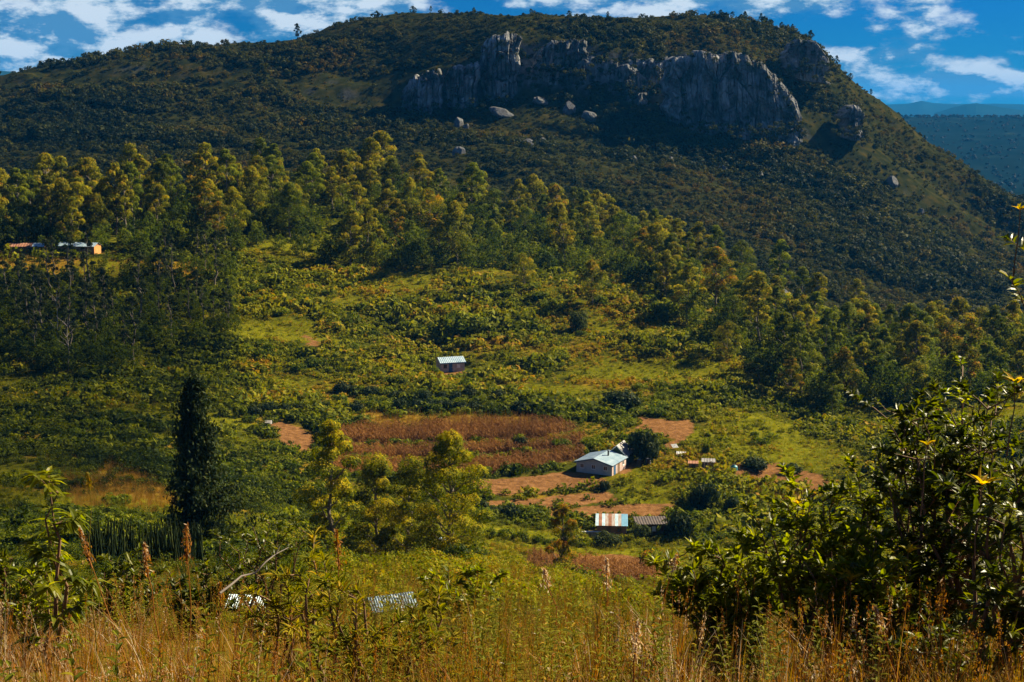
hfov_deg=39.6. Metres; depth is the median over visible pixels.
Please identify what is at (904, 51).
sky
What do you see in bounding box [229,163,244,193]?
gum tree
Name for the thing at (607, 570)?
grass stalk
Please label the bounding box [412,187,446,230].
gum tree
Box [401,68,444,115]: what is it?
cliff
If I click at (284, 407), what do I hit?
bush
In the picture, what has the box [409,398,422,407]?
bush
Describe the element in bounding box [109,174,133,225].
gum tree
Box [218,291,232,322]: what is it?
slender tree
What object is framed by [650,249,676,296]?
gum tree
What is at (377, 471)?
young gum
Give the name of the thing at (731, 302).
gum tree
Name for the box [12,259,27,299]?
slender tree
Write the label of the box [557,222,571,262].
gum tree
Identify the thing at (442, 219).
gum tree
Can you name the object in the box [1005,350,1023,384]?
gum tree
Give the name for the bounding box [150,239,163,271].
slender tree
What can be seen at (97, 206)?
gum tree
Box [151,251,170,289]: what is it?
slender tree
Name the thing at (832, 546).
shrub
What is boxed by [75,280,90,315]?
slender tree
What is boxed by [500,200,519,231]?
gum tree
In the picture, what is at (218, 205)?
gum tree
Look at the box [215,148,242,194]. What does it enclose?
gum tree
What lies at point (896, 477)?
sapling
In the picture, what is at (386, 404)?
bush
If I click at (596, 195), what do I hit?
gum tree
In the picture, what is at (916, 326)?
gum tree
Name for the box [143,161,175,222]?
gum tree
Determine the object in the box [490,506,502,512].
bush
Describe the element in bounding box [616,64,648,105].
cliff
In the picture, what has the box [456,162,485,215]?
gum tree
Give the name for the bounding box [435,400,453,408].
bush
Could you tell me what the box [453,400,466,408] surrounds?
bush
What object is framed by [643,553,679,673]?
grass stalk
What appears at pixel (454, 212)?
gum tree
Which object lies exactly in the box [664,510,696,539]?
bush
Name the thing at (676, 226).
gum tree
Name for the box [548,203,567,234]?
gum tree
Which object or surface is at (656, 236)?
gum tree
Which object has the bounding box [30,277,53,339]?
slender tree
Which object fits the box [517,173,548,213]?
gum tree
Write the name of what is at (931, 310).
gum tree
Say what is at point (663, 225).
gum tree
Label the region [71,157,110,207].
gum tree
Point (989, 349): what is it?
gum tree
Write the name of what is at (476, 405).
bush
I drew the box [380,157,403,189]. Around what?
gum tree
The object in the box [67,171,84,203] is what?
gum tree
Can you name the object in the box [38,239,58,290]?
slender tree
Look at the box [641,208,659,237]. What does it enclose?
gum tree
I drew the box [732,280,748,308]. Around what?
gum tree
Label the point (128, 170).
gum tree
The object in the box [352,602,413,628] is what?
weed plant
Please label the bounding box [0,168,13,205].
gum tree
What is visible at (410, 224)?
gum tree
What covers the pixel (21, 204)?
gum tree
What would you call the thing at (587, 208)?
gum tree
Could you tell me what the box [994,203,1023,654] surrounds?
sapling
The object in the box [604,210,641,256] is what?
gum tree
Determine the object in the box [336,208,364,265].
gum tree
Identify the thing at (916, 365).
gum tree
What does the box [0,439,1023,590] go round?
undergrowth
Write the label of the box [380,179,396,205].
gum tree
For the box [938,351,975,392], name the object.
gum tree
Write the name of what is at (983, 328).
gum tree
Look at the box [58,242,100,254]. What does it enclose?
mud house
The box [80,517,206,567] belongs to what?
hedge
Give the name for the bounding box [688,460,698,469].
brick shed
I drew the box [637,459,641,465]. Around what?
oil drum
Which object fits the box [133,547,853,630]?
slope grass
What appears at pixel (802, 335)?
gum tree
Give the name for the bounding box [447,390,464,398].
bush
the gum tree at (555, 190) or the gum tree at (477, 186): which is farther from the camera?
the gum tree at (477, 186)
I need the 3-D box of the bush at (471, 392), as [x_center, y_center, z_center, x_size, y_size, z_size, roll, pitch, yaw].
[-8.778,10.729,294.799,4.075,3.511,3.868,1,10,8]
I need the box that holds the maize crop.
[328,413,661,580]
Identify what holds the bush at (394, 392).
on the ground at (678, 430)
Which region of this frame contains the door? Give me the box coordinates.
[449,364,452,371]
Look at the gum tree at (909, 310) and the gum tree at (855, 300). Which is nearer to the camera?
the gum tree at (909, 310)
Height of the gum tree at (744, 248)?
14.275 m
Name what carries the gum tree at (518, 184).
on the ground at (678, 430)
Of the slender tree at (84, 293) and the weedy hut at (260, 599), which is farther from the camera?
the slender tree at (84, 293)
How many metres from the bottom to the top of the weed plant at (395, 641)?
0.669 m
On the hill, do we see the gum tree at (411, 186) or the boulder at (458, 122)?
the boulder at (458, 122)
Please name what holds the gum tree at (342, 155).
on the ground at (678, 430)
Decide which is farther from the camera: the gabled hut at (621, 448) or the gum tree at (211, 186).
the gum tree at (211, 186)
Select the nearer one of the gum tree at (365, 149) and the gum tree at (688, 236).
the gum tree at (688, 236)
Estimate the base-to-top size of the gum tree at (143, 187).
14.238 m
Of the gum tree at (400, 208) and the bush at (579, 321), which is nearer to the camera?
the bush at (579, 321)
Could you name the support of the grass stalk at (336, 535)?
on the ground at (678, 430)
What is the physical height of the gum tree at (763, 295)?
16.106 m
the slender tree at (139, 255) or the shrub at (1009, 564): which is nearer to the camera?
the shrub at (1009, 564)
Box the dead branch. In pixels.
[219,542,287,593]
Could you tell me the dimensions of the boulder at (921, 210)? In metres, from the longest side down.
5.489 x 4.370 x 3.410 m
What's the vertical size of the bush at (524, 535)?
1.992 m
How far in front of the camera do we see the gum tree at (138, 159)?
439.64 m
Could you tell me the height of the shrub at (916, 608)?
0.742 m
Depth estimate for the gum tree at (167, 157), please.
439.67 m
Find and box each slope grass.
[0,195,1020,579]
[0,253,813,514]
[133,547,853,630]
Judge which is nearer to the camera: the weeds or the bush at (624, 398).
the weeds
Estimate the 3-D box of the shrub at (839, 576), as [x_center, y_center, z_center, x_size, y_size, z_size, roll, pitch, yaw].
[2.467,1.872,9.913,0.978,1.178,0.854,-7,12,-36]
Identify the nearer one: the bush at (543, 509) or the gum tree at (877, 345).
the bush at (543, 509)
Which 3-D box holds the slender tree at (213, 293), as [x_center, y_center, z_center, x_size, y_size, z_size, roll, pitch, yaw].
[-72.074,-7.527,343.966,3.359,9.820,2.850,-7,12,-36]
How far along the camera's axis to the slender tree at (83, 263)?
344.54 m
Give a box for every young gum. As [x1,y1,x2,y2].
[157,228,176,273]
[291,419,364,551]
[343,452,408,556]
[376,453,436,558]
[405,429,496,558]
[510,252,536,283]
[544,503,578,572]
[575,259,606,304]
[750,356,769,386]
[777,355,804,398]
[826,373,843,413]
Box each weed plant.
[216,595,265,638]
[234,578,320,681]
[261,525,339,681]
[302,549,395,681]
[335,606,448,681]
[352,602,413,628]
[401,584,461,681]
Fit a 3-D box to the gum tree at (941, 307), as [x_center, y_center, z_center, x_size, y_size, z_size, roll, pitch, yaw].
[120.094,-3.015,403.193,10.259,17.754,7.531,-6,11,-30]
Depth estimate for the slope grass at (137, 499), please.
185.44 m
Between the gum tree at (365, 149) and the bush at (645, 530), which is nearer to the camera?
the bush at (645, 530)
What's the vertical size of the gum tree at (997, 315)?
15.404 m
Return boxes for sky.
[0,0,1023,104]
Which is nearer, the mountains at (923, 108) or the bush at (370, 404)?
the bush at (370, 404)
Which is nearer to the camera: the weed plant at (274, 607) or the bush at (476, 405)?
the weed plant at (274, 607)
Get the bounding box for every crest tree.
[293,23,301,36]
[409,6,416,14]
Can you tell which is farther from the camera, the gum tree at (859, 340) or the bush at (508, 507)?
the gum tree at (859, 340)
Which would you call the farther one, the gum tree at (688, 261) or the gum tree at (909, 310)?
the gum tree at (688, 261)
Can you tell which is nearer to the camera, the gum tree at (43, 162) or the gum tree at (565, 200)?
the gum tree at (43, 162)
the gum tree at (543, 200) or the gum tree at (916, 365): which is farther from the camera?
the gum tree at (543, 200)
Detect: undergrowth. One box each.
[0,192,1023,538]
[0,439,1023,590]
[0,523,1022,628]
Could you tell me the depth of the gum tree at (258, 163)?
459.19 m
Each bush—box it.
[217,405,229,416]
[231,404,247,417]
[245,404,261,415]
[257,401,276,414]
[275,403,289,414]
[292,403,306,409]
[332,380,349,393]
[347,399,364,410]
[349,384,359,394]
[359,386,381,395]
[363,398,378,411]
[377,386,389,395]
[377,400,394,411]
[384,374,408,384]
[388,390,406,398]
[393,398,406,408]
[405,387,417,394]
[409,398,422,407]
[418,389,431,399]
[422,398,436,407]
[435,391,446,396]
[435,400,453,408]
[437,308,488,337]
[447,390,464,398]
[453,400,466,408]
[462,385,478,396]
[466,401,482,409]
[473,500,488,508]
[480,399,493,407]
[483,526,496,538]
[490,389,507,399]
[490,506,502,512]
[493,400,511,408]
[496,528,514,540]
[502,502,519,516]
[511,400,525,412]
[511,529,529,542]
[513,435,528,447]
[517,389,535,397]
[520,505,532,514]
[532,532,545,543]
[534,506,551,517]
[541,397,554,405]
[545,537,559,546]
[556,405,572,412]
[559,533,578,545]
[562,393,576,401]
[568,310,588,331]
[590,529,623,547]
[597,388,642,408]
[599,480,610,490]
[626,427,660,461]
[630,522,650,536]
[639,548,653,566]
[648,297,681,320]
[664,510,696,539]
[687,482,723,508]
[702,438,709,452]
[723,495,740,510]
[740,455,767,470]
[781,462,802,472]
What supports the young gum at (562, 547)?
on the ground at (678, 430)
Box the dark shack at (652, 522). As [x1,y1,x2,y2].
[633,516,666,534]
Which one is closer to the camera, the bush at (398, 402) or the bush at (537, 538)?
the bush at (537, 538)
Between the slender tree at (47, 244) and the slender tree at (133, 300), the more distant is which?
the slender tree at (47, 244)
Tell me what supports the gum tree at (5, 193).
on the ground at (678, 430)
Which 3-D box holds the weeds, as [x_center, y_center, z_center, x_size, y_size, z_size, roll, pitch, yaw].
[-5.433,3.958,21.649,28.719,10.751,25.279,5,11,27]
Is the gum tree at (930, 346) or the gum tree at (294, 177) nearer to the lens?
the gum tree at (930, 346)
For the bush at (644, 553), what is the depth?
200.46 m
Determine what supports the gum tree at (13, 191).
on the ground at (678, 430)
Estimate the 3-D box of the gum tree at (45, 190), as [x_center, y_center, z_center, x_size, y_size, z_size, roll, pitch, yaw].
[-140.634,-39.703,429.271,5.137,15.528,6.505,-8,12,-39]
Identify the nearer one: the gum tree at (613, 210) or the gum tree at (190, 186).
the gum tree at (190, 186)
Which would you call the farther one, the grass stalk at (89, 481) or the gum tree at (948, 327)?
the gum tree at (948, 327)
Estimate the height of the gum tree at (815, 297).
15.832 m
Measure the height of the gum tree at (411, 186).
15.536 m
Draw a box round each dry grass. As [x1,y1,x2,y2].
[0,569,1023,681]
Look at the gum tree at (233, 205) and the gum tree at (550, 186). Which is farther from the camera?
the gum tree at (550, 186)
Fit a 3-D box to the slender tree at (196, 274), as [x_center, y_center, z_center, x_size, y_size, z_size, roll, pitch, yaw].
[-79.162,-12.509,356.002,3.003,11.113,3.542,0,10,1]
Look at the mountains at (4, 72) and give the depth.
5756.63 m
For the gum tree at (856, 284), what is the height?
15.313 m
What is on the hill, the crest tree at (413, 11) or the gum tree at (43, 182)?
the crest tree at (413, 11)
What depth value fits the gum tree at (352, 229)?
434.14 m
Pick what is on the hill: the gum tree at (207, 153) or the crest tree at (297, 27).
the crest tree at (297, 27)
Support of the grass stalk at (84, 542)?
on the ground at (678, 430)
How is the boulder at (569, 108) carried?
on the hill
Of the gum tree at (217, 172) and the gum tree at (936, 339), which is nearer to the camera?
the gum tree at (936, 339)
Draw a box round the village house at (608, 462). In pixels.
[575,450,627,475]
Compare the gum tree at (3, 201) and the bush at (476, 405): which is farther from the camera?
the gum tree at (3, 201)
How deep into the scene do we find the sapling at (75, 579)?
9.94 m
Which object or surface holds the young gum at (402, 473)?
on the ground at (678, 430)
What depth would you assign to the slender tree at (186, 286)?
343.98 m
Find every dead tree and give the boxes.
[48,294,62,337]
[57,317,73,370]
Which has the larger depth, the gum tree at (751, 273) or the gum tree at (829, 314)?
the gum tree at (751, 273)
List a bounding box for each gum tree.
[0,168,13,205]
[0,182,10,215]
[0,194,11,223]
[5,167,34,239]
[5,183,20,202]
[9,195,39,240]
[16,169,43,217]
[27,152,63,221]
[28,175,45,205]
[36,171,54,211]
[36,184,53,229]
[43,178,83,230]
[45,156,73,203]
[55,196,85,241]
[60,176,94,229]
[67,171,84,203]
[69,177,94,209]
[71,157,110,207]
[79,193,113,232]
[91,182,114,233]
[97,162,125,234]
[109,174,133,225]
[117,142,147,190]
[117,161,143,233]
[126,154,153,219]
[138,180,155,211]
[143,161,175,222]
[147,184,170,223]
[154,153,185,218]
[182,153,208,196]
[185,175,209,206]
[187,142,219,201]
[193,181,216,234]
[195,178,222,229]
[204,163,224,184]
[206,201,227,246]
[212,194,230,222]
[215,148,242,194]
[216,175,230,196]
[218,186,252,233]
[222,161,242,182]
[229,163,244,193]
[237,166,268,213]
[242,159,270,184]
[245,155,268,207]
[248,137,268,174]
[262,143,284,172]
[262,154,285,195]
[267,182,306,236]
[268,169,285,191]
[273,160,289,186]
[286,184,309,219]
[290,172,301,188]
[295,161,325,215]
[299,152,324,201]
[303,148,327,182]
[322,166,339,210]
[327,147,365,188]
[329,150,354,195]
[335,165,356,204]
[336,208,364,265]
[340,208,362,245]
[344,181,369,222]
[348,151,364,194]
[352,204,384,262]
[357,138,381,196]
[361,160,381,192]
[362,130,397,194]
[374,189,395,218]
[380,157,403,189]
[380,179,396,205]
[383,198,407,233]
[397,177,421,216]
[403,220,420,245]
[408,152,433,184]
[412,159,429,186]
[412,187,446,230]
[423,219,452,256]
[427,169,449,192]
[431,168,449,197]
[436,199,473,266]
[439,213,452,256]
[454,192,467,222]
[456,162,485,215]
[458,169,488,201]
[476,219,504,261]
[477,188,507,218]
[488,209,503,245]
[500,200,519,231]
[507,179,534,220]
[515,206,535,232]
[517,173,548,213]
[533,194,550,223]
[539,182,568,212]
[542,185,569,216]
[544,202,576,268]
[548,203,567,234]
[551,192,568,203]
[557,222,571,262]
[565,187,579,216]
[567,209,582,233]
[568,187,582,208]
[571,201,603,245]
[574,199,590,228]
[575,190,598,228]
[589,189,610,228]
[596,193,615,224]
[599,205,628,243]
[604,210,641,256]
[632,228,653,259]
[633,210,650,230]
[634,222,669,268]
[635,218,672,254]
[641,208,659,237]
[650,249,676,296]
[656,215,668,239]
[657,241,686,279]
[661,232,686,278]
[665,215,681,233]
[666,255,679,301]
[667,218,686,236]
[669,262,687,300]
[670,262,706,323]
[676,259,696,292]
[678,235,700,261]
[681,232,696,260]
[689,221,710,259]
[698,246,736,312]
[703,225,725,263]
[712,320,742,356]
[715,295,751,335]
[727,239,757,271]
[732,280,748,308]
[734,276,762,336]
[741,271,774,341]
[744,270,767,297]
[744,275,773,310]
[765,286,784,318]
[765,312,803,382]
[767,239,794,285]
[770,275,784,306]
[784,321,823,392]
[787,299,807,346]
[788,266,810,311]
[790,342,825,376]
[799,305,819,335]
[799,315,822,341]
[800,272,827,317]
[801,291,826,321]
[810,308,843,368]
[826,347,868,403]
[831,301,865,347]
[843,297,864,333]
[848,279,866,308]
[849,335,867,369]
[851,331,871,363]
[852,342,882,387]
[856,313,878,341]
[860,300,879,331]
[862,303,884,339]
[865,339,892,379]
[869,327,893,372]
[879,303,901,338]
[890,303,921,349]
[893,320,931,383]
[893,321,905,348]
[893,331,940,374]
[896,361,930,397]
[904,310,933,352]
[911,323,940,359]
[921,302,942,322]
[927,300,949,316]
[931,320,961,368]
[934,315,956,354]
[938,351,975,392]
[940,331,958,355]
[941,296,974,337]
[952,316,987,390]
[965,306,992,333]
[973,340,999,372]
[976,304,1007,350]
[978,314,1000,340]
[986,318,1006,345]
[998,334,1023,373]
[1000,313,1023,336]
[1001,299,1022,337]
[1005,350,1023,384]
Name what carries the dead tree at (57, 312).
on the ground at (678, 430)
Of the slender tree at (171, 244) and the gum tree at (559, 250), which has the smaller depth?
the slender tree at (171, 244)
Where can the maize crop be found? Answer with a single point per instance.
(635, 569)
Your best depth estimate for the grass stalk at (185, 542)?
9.37 m
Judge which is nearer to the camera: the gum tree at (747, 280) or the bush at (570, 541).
the bush at (570, 541)
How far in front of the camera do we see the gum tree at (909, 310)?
357.52 m
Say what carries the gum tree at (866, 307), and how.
on the ground at (678, 430)
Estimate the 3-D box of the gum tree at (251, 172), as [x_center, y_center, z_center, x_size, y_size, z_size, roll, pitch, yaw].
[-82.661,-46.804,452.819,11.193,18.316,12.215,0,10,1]
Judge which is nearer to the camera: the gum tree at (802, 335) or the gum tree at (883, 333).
the gum tree at (802, 335)
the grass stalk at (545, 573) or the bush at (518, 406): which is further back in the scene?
the bush at (518, 406)
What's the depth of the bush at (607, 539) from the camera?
216.60 m
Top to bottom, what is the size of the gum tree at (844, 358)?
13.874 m
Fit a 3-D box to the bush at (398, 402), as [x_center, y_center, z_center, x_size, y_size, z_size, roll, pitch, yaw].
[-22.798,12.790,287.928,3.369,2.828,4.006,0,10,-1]
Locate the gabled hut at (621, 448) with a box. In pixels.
[611,440,633,465]
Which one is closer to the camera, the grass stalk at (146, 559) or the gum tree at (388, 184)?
the grass stalk at (146, 559)
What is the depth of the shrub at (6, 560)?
13.57 m
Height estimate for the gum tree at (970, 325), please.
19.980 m
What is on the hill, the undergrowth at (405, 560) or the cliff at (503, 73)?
the cliff at (503, 73)
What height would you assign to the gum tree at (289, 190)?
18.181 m
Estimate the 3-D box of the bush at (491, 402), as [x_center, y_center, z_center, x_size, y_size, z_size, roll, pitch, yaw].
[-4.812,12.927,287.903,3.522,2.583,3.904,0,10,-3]
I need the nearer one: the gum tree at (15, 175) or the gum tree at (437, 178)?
the gum tree at (15, 175)
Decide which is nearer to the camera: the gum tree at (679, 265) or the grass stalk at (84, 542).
the grass stalk at (84, 542)
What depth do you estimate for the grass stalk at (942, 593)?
8.37 m
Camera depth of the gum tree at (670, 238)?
411.16 m
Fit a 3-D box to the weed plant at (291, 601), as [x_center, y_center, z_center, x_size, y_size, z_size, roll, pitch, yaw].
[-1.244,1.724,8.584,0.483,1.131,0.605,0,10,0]
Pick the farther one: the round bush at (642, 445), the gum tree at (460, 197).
the gum tree at (460, 197)
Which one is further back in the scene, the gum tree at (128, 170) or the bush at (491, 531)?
the gum tree at (128, 170)
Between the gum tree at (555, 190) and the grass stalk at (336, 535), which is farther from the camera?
the gum tree at (555, 190)
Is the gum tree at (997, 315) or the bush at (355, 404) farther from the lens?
the gum tree at (997, 315)
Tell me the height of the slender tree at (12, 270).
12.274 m
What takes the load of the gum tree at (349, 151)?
on the ground at (678, 430)
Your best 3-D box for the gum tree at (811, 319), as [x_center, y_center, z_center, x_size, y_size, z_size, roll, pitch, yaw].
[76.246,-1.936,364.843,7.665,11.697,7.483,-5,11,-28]
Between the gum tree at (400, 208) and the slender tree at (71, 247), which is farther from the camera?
the gum tree at (400, 208)
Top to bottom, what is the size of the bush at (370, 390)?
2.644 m
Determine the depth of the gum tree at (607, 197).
511.92 m
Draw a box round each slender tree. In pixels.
[0,260,13,311]
[10,289,23,315]
[11,258,22,290]
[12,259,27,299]
[18,287,37,335]
[19,253,28,277]
[26,264,44,311]
[26,295,41,324]
[26,300,42,353]
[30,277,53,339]
[32,269,50,306]
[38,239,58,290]
[44,236,60,279]
[54,277,64,307]
[58,306,68,334]
[59,237,77,286]
[60,288,79,348]
[65,244,77,285]
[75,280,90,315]
[78,251,94,290]
[78,290,92,346]
[79,224,95,282]
[85,292,104,354]
[93,267,109,309]
[96,299,111,326]
[98,269,111,316]
[105,290,117,324]
[117,311,128,348]
[120,296,143,362]
[129,251,147,319]
[149,275,164,319]
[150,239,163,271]
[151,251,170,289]
[161,285,178,338]
[163,235,177,290]
[181,280,193,322]
[190,269,201,305]
[192,226,202,264]
[196,223,211,268]
[196,276,207,323]
[207,230,223,284]
[208,290,219,319]
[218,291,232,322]
[220,228,230,266]
[221,278,233,322]
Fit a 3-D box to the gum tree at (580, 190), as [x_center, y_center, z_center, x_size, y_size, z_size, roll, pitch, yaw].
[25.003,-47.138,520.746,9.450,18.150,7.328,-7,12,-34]
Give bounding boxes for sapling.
[11,466,110,669]
[872,397,953,631]
[927,353,1020,657]
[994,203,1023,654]
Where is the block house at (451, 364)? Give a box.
[435,356,465,371]
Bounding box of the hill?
[0,12,1023,316]
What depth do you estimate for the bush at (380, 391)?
298.08 m
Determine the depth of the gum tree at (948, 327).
351.19 m
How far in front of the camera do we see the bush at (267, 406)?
277.45 m
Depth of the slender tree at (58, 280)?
334.98 m
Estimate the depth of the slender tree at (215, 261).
372.58 m
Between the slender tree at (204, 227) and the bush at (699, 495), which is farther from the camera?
the slender tree at (204, 227)
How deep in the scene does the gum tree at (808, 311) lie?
357.57 m
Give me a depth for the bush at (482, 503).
226.09 m
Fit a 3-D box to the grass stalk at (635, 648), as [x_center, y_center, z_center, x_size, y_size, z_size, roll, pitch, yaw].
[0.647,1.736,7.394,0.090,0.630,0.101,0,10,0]
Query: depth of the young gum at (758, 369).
313.17 m
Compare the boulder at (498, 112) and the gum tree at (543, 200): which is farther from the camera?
the boulder at (498, 112)
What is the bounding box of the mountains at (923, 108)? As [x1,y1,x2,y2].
[887,101,1023,116]
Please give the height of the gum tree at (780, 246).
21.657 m
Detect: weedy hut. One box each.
[227,594,263,608]
[365,591,416,615]
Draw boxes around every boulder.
[452,146,465,154]
[454,117,463,126]
[489,106,513,117]
[532,96,547,105]
[563,101,575,114]
[581,111,596,121]
[887,176,897,187]
[918,208,923,214]
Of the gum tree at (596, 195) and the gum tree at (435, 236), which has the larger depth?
the gum tree at (596, 195)
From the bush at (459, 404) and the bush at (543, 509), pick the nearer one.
the bush at (543, 509)
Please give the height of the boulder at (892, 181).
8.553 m
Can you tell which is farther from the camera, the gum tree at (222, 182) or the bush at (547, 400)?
the gum tree at (222, 182)
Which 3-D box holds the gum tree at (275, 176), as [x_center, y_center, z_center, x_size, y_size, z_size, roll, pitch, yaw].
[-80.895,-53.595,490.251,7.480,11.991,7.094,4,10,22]
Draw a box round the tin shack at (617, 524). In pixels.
[595,513,627,535]
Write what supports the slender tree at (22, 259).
on the ground at (678, 430)
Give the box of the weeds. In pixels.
[0,573,889,681]
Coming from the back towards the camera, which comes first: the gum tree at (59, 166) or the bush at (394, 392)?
the gum tree at (59, 166)
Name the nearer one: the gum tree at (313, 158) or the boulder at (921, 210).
the gum tree at (313, 158)
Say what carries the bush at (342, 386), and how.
on the ground at (678, 430)
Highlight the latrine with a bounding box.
[701,458,715,469]
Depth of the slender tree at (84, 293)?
311.49 m
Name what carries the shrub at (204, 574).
on the ground at (678, 430)
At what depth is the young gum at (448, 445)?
126.87 m
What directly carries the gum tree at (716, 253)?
on the ground at (678, 430)
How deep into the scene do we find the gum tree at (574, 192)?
511.43 m
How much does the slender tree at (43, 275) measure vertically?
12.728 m
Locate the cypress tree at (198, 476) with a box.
[160,369,258,539]
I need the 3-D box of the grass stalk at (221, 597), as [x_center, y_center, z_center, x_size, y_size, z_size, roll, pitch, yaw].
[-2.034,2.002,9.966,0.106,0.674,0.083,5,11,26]
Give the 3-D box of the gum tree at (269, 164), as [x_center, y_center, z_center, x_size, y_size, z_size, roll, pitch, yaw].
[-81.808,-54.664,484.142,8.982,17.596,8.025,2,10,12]
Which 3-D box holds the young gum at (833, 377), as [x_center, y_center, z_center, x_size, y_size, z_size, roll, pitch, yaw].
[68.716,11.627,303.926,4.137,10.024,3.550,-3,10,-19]
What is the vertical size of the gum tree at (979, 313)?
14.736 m
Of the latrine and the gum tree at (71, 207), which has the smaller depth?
the latrine
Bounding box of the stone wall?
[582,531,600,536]
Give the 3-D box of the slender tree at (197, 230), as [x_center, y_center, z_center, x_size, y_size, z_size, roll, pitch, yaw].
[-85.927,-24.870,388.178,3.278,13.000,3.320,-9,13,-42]
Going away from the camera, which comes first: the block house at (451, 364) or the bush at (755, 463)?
the bush at (755, 463)
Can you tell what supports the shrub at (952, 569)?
on the ground at (678, 430)
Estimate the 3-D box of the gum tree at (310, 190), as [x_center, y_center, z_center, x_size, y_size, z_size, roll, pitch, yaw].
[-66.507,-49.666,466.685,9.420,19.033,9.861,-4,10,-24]
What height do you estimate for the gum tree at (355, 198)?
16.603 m
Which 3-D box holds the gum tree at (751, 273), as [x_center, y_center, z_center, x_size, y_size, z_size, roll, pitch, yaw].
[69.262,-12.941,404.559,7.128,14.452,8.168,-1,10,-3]
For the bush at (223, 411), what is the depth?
271.92 m
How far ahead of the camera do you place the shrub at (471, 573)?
20.87 m
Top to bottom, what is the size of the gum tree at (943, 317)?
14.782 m
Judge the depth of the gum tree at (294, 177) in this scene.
469.09 m
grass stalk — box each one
[78,527,129,674]
[82,472,96,653]
[137,542,161,670]
[179,522,192,670]
[214,581,227,671]
[330,528,346,681]
[540,567,569,671]
[603,556,612,677]
[630,619,643,681]
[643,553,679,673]
[872,604,899,681]
[933,577,947,676]
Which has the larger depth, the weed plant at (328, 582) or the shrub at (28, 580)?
the shrub at (28, 580)
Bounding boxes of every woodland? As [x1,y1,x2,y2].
[0,9,1023,326]
[0,165,1023,415]
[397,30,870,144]
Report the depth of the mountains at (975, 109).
8511.96 m
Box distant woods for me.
[900,114,1023,193]
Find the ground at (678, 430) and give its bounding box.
[0,194,1023,681]
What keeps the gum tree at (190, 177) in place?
on the ground at (678, 430)
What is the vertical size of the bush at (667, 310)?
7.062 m
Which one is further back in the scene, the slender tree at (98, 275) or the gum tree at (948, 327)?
the gum tree at (948, 327)
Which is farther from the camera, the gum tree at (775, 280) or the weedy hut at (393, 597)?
the gum tree at (775, 280)
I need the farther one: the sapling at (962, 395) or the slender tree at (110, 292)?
the slender tree at (110, 292)
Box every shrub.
[0,546,44,641]
[0,554,90,658]
[64,542,169,640]
[160,552,250,639]
[207,513,308,641]
[416,562,511,633]
[641,525,807,660]
[739,449,917,663]
[788,523,933,675]
[822,582,992,679]
[840,370,1023,656]
[918,371,1023,681]
[925,535,1021,643]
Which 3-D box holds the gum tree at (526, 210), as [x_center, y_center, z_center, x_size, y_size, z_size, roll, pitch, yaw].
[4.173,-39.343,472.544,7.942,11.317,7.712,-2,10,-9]
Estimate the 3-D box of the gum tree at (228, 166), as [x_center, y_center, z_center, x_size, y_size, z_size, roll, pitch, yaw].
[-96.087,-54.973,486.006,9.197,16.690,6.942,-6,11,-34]
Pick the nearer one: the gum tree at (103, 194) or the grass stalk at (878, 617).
the grass stalk at (878, 617)
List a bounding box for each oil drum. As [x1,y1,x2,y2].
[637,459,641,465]
[646,458,650,464]
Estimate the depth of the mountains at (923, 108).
11229.15 m
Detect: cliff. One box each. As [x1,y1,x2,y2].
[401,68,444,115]
[444,61,480,113]
[480,31,521,105]
[529,38,591,85]
[541,55,667,94]
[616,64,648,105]
[659,50,804,146]
[779,39,830,83]
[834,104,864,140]
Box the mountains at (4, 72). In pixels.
[0,71,10,75]
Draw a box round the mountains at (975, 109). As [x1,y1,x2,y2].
[934,103,1023,116]
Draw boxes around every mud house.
[9,243,44,253]
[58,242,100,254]
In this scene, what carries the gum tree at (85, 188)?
on the ground at (678, 430)
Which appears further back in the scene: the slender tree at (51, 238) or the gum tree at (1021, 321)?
the gum tree at (1021, 321)
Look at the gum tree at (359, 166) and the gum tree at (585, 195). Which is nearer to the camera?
the gum tree at (585, 195)
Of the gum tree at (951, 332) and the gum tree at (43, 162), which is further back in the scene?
the gum tree at (43, 162)
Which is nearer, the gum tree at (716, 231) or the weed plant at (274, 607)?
the weed plant at (274, 607)
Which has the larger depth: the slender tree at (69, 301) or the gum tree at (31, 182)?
the gum tree at (31, 182)
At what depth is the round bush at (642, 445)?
257.98 m
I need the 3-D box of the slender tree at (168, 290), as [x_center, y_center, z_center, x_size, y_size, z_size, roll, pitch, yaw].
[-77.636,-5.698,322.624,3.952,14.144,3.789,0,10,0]
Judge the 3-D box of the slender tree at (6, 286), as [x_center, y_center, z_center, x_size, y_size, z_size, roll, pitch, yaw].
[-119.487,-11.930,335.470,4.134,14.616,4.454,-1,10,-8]
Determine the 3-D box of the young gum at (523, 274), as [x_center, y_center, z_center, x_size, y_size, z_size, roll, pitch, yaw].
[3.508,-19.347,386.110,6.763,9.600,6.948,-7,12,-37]
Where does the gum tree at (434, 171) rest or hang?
on the ground at (678, 430)
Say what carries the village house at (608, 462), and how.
on the ground at (678, 430)
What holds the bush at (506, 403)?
on the ground at (678, 430)
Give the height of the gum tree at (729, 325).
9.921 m

